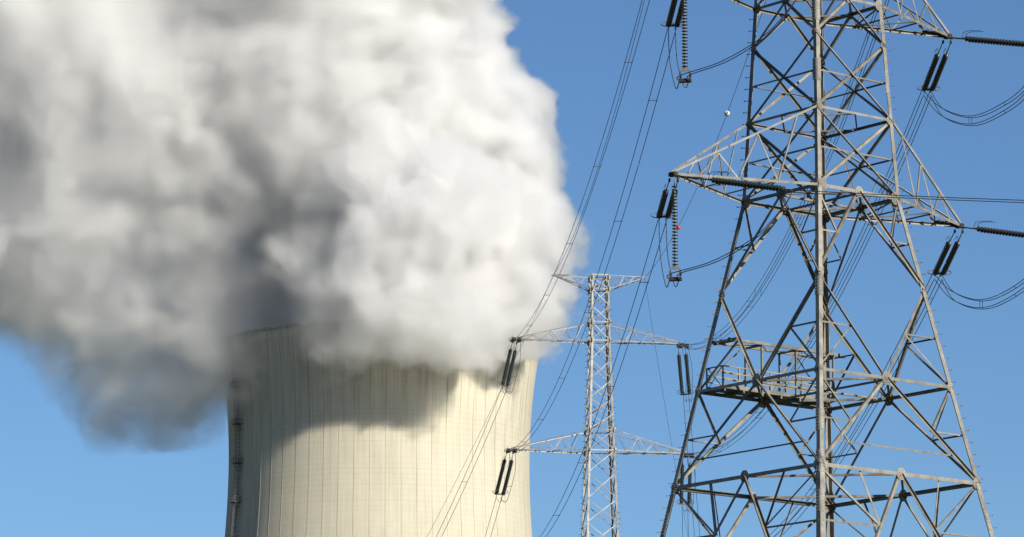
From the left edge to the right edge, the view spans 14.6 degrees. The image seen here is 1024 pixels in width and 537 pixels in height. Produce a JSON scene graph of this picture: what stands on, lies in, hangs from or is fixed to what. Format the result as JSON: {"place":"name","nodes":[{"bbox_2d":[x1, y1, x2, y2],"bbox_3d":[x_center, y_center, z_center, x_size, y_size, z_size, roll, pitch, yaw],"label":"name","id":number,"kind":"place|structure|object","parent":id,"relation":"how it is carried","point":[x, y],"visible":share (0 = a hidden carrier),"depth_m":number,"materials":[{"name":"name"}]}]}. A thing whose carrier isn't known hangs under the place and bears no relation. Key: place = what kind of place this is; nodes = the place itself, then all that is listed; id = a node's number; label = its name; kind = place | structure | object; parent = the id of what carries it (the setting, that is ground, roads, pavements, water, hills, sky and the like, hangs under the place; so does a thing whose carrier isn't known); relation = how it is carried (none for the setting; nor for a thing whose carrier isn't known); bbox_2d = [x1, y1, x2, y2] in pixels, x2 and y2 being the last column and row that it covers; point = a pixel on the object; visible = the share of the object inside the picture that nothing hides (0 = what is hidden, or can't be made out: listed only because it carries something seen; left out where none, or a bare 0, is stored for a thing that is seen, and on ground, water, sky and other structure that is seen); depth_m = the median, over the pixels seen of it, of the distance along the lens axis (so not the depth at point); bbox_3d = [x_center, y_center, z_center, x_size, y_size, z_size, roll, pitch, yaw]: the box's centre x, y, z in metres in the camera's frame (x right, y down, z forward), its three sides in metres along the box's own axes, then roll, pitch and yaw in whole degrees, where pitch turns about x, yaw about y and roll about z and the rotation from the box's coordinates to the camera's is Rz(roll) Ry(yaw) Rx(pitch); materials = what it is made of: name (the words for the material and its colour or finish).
{"place":"outdoors","nodes":[
{"label":"outdoors","id":0,"kind":"place"},
{"bbox_2d":[219,320,539,536],"bbox_3d":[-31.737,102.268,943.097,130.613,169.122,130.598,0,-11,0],"label":"cooling tower","id":1,"kind":"structure","parent":0,"point":[355,428],"depth_m":923.53,"materials":[{"name":"concrete"}]},
{"bbox_2d":[0,0,1023,536],"label":"sky","id":2,"kind":"structure","parent":0,"point":[179,178],"materials":[{"name":"blue"}]},
{"label":"ground","id":3,"kind":"structure","parent":0,"visible":0},
{"bbox_2d":[510,273,688,536],"bbox_3d":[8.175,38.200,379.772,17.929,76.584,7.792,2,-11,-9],"label":"lattice pylon","id":4,"kind":"object","parent":3,"relation":"on","point":[607,289],"visible":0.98,"depth_m":384.96,"materials":[{"name":"metal"}]},
{"bbox_2d":[429,293,545,532],"bbox_3d":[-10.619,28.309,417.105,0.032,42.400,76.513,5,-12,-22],"label":"earth wire","id":5,"kind":"object","parent":4,"relation":"attached to","point":[490,411],"visible":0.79,"depth_m":398.85,"materials":[{"name":"grey metal"}]},
{"bbox_2d":[499,342,517,389],"bbox_3d":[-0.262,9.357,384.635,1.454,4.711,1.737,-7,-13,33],"label":"tension insulator","id":6,"kind":"object","parent":4,"relation":"hanging from","point":[504,380],"visible":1,"depth_m":384.32,"materials":[{"name":"black ceramic"}]},
{"bbox_2d":[436,391,505,536],"bbox_3d":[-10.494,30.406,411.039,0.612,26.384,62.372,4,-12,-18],"label":"conductor bundle","id":7,"kind":"object","parent":6,"relation":"hanging from","point":[470,462],"visible":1,"depth_m":392.61,"materials":[{"name":"grey metal"}]},
{"bbox_2d":[504,447,519,452],"bbox_3d":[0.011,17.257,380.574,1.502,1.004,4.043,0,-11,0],"label":"tension insulator","id":8,"kind":"object","parent":4,"relation":"attached to","point":[508,449],"visible":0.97,"depth_m":379.12,"materials":[{"name":"grey metal"}]},
{"bbox_2d":[492,453,513,498],"bbox_3d":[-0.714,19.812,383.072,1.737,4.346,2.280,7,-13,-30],"label":"tension insulator","id":9,"kind":"object","parent":8,"relation":"hanging from","point":[500,476],"visible":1,"depth_m":383.00,"materials":[{"name":"black ceramic"}]},
{"bbox_2d":[485,499,500,536],"bbox_3d":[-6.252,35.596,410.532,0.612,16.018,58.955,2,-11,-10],"label":"conductor bundle","id":10,"kind":"object","parent":9,"relation":"hanging from","point":[490,518],"visible":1,"depth_m":386.44,"materials":[{"name":"grey metal"}]},
{"bbox_2d":[497,450,515,502],"bbox_3d":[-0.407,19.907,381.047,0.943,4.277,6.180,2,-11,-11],"label":"jumper cable","id":11,"kind":"object","parent":8,"relation":"hanging from","point":[508,473],"visible":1,"depth_m":380.15,"materials":[{"name":"grey metal"}]},
{"bbox_2d":[511,28,674,449],"bbox_3d":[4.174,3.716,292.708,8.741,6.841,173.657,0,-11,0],"label":"conductor bundle","id":12,"kind":"object","parent":8,"relation":"hanging from","point":[610,233],"visible":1,"depth_m":245.60,"materials":[{"name":"grey metal"}]},
{"bbox_2d":[509,335,524,342],"bbox_3d":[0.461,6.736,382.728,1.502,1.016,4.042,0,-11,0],"label":"tension insulator","id":13,"kind":"object","parent":4,"relation":"attached to","point":[513,339],"visible":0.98,"depth_m":381.30,"materials":[{"name":"black ceramic"}]},
{"bbox_2d":[503,339,520,393],"bbox_3d":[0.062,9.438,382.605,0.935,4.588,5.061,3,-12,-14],"label":"jumper cable","id":14,"kind":"object","parent":13,"relation":"hanging from","point":[512,367],"visible":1,"depth_m":382.37,"materials":[{"name":"grey metal"}]},
{"bbox_2d":[515,0,649,338],"bbox_3d":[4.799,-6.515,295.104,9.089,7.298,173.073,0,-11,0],"label":"conductor bundle","id":15,"kind":"object","parent":13,"relation":"hanging from","point":[595,161],"visible":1,"depth_m":270.81,"materials":[{"name":"grey metal"}]},
{"bbox_2d":[645,283,687,533],"bbox_3d":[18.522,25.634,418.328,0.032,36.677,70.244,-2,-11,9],"label":"earth wire","id":16,"kind":"object","parent":4,"relation":"attached to","point":[663,396],"visible":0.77,"depth_m":399.20,"materials":[{"name":"grey metal"}]},
{"bbox_2d":[676,340,691,347],"bbox_3d":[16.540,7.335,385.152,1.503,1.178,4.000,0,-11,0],"label":"tension insulator","id":17,"kind":"object","parent":4,"relation":"attached to","point":[678,345],"visible":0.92,"depth_m":383.72,"materials":[{"name":"black ceramic"}]},
{"bbox_2d":[681,346,692,401],"bbox_3d":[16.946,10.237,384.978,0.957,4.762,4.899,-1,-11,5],"label":"jumper cable","id":18,"kind":"object","parent":17,"relation":"hanging from","point":[692,374],"visible":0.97,"depth_m":384.59,"materials":[{"name":"grey metal"}]},
{"bbox_2d":[682,0,888,348],"bbox_3d":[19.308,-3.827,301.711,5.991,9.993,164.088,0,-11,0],"label":"conductor bundle","id":19,"kind":"object","parent":17,"relation":"hanging from","point":[804,195],"visible":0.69,"depth_m":279.97,"materials":[{"name":"grey metal"}]},
{"bbox_2d":[676,457,693,508],"bbox_3d":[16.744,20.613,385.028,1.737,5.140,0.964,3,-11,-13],"label":"tension insulator","id":20,"kind":"object","parent":4,"relation":"hanging from","point":[682,483],"visible":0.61,"depth_m":384.83,"materials":[{"name":"black ceramic"}]},
{"bbox_2d":[677,348,693,398],"bbox_3d":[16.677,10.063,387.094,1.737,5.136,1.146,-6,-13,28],"label":"tension insulator","id":21,"kind":"object","parent":4,"relation":"hanging from","point":[679,364],"visible":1,"depth_m":387.01,"materials":[{"name":"black ceramic"}]},
{"bbox_2d":[683,399,699,536],"bbox_3d":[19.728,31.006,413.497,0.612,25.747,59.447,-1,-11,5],"label":"conductor bundle","id":22,"kind":"object","parent":21,"relation":"hanging from","point":[688,464],"visible":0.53,"depth_m":394.22,"materials":[{"name":"grey metal"}]},
{"bbox_2d":[684,450,696,457],"bbox_3d":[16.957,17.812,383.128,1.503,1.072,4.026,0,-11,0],"label":"tension insulator","id":23,"kind":"object","parent":4,"relation":"attached to","point":[691,455],"visible":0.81,"depth_m":381.66,"materials":[{"name":"grey metal"}]},
{"bbox_3d":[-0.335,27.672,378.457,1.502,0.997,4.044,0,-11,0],"label":"tension insulator","id":24,"kind":"object","parent":4,"relation":"attached to","visible":0},
{"bbox_2d":[540,219,666,536],"bbox_3d":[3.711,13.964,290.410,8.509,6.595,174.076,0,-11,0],"label":"conductor bundle","id":25,"kind":"object","parent":24,"relation":"hanging from","point":[612,369],"visible":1,"depth_m":236.43,"materials":[{"name":"grey metal"}]},
{"bbox_2d":[656,0,996,536],"bbox_3d":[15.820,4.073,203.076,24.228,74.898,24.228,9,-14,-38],"label":"lattice pylon","id":26,"kind":"object","parent":3,"relation":"on","point":[823,465],"visible":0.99,"depth_m":203.64,"materials":[{"name":"metal"}]},
{"bbox_2d":[556,0,644,270],"bbox_3d":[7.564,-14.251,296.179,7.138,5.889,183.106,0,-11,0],"label":"earth wire","id":27,"kind":"object","parent":26,"relation":"attached to","point":[610,126],"visible":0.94,"depth_m":297.44,"materials":[{"name":"grey metal"}]},
{"bbox_2d":[651,178,678,219],"bbox_3d":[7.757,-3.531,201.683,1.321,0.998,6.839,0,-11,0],"label":"tension insulator","id":28,"kind":"object","parent":26,"relation":"attached to","point":[662,203],"visible":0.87,"depth_m":202.27,"materials":[{"name":"black ceramic"}]},
{"bbox_2d":[660,0,686,28],"bbox_3d":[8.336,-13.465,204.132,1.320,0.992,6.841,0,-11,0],"label":"tension insulator","id":29,"kind":"object","parent":26,"relation":"attached to","point":[677,22],"visible":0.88,"depth_m":205.23,"materials":[{"name":"black ceramic"}]},
{"bbox_2d":[669,178,681,281],"bbox_3d":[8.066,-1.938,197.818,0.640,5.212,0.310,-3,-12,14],"label":"jumper support insulator","id":30,"kind":"object","parent":26,"relation":"hanging from","point":[674,266],"visible":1,"depth_m":197.65,"materials":[{"name":"grey ceramic"}]},
{"bbox_2d":[659,190,792,287],"bbox_3d":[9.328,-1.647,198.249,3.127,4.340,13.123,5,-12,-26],"label":"jumper cable","id":31,"kind":"object","parent":30,"relation":"hanging from","point":[774,218],"visible":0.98,"depth_m":196.12,"materials":[{"name":"grey metal"}]},
{"bbox_2d":[792,190,1023,202],"bbox_3d":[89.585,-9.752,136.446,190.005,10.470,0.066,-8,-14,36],"label":"conductor bundle","id":32,"kind":"object","parent":31,"relation":"hanging from","point":[908,195],"visible":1,"depth_m":189.29,"materials":[{"name":"grey metal"}]},
{"bbox_2d":[678,0,691,82],"bbox_3d":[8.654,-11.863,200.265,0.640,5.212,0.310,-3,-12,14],"label":"jumper support insulator","id":33,"kind":"object","parent":26,"relation":"hanging from","point":[685,80],"visible":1,"depth_m":200.03,"materials":[{"name":"grey ceramic"}]},
{"bbox_2d":[668,0,795,88],"bbox_3d":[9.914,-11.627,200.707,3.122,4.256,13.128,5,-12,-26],"label":"jumper cable","id":34,"kind":"object","parent":33,"relation":"hanging from","point":[781,19],"visible":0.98,"depth_m":198.51,"materials":[{"name":"grey metal"}]},
{"bbox_2d":[647,1,765,274],"bbox_3d":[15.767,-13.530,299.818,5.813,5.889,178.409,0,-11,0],"label":"earth wire","id":35,"kind":"object","parent":26,"relation":"attached to","point":[716,140],"visible":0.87,"depth_m":302.68,"materials":[{"name":"grey metal"}]},
{"bbox_2d":[672,171,791,191],"bbox_3d":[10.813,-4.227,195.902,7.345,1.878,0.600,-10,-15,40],"label":"tension insulator","id":36,"kind":"object","parent":26,"relation":"attached to","point":[748,184],"visible":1,"depth_m":195.35,"materials":[{"name":"black ceramic"}]},
{"bbox_2d":[695,91,930,457],"bbox_3d":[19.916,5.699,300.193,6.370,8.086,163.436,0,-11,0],"label":"conductor bundle","id":37,"kind":"object","parent":26,"relation":"hanging from","point":[844,266],"visible":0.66,"depth_m":252.31,"materials":[{"name":"grey metal"}]},
{"bbox_2d":[770,275,941,536],"bbox_3d":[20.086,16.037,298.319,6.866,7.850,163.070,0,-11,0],"label":"conductor bundle","id":38,"kind":"object","parent":26,"relation":"hanging from","point":[867,407],"visible":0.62,"depth_m":249.10,"materials":[{"name":"grey metal"}]},
{"bbox_2d":[917,40,951,92],"bbox_3d":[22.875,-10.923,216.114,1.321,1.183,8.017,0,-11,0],"label":"tension insulator","id":39,"kind":"object","parent":26,"relation":"attached to","point":[935,81],"visible":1,"depth_m":216.48,"materials":[{"name":"black ceramic"}]},
{"bbox_2d":[927,229,963,276],"bbox_3d":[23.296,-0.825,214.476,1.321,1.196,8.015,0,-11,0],"label":"tension insulator","id":40,"kind":"object","parent":26,"relation":"attached to","point":[942,256],"visible":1,"depth_m":214.83,"materials":[{"name":"black ceramic"}]},
{"bbox_2d":[934,275,1023,309],"bbox_3d":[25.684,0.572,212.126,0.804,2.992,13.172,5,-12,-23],"label":"jumper cable","id":41,"kind":"object","parent":40,"relation":"hanging from","point":[950,289],"visible":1,"depth_m":212.74,"materials":[{"name":"grey metal"}]},
{"bbox_2d":[946,30,1023,46],"bbox_3d":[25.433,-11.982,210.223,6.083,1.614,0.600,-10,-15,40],"label":"tension insulator","id":42,"kind":"object","parent":26,"relation":"attached to","point":[994,41],"visible":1,"depth_m":210.27,"materials":[{"name":"black ceramic"}]},
{"bbox_2d":[923,86,1023,125],"bbox_3d":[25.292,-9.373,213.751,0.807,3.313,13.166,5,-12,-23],"label":"jumper cable","id":43,"kind":"object","parent":42,"relation":"hanging from","point":[977,114],"visible":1,"depth_m":213.91,"materials":[{"name":"grey metal"}]},
{"bbox_2d":[957,221,1023,237],"bbox_3d":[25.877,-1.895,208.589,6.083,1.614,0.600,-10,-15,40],"label":"tension insulator","id":44,"kind":"object","parent":26,"relation":"attached to","point":[999,231],"visible":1,"depth_m":208.87,"materials":[{"name":"black ceramic"}]}
]}

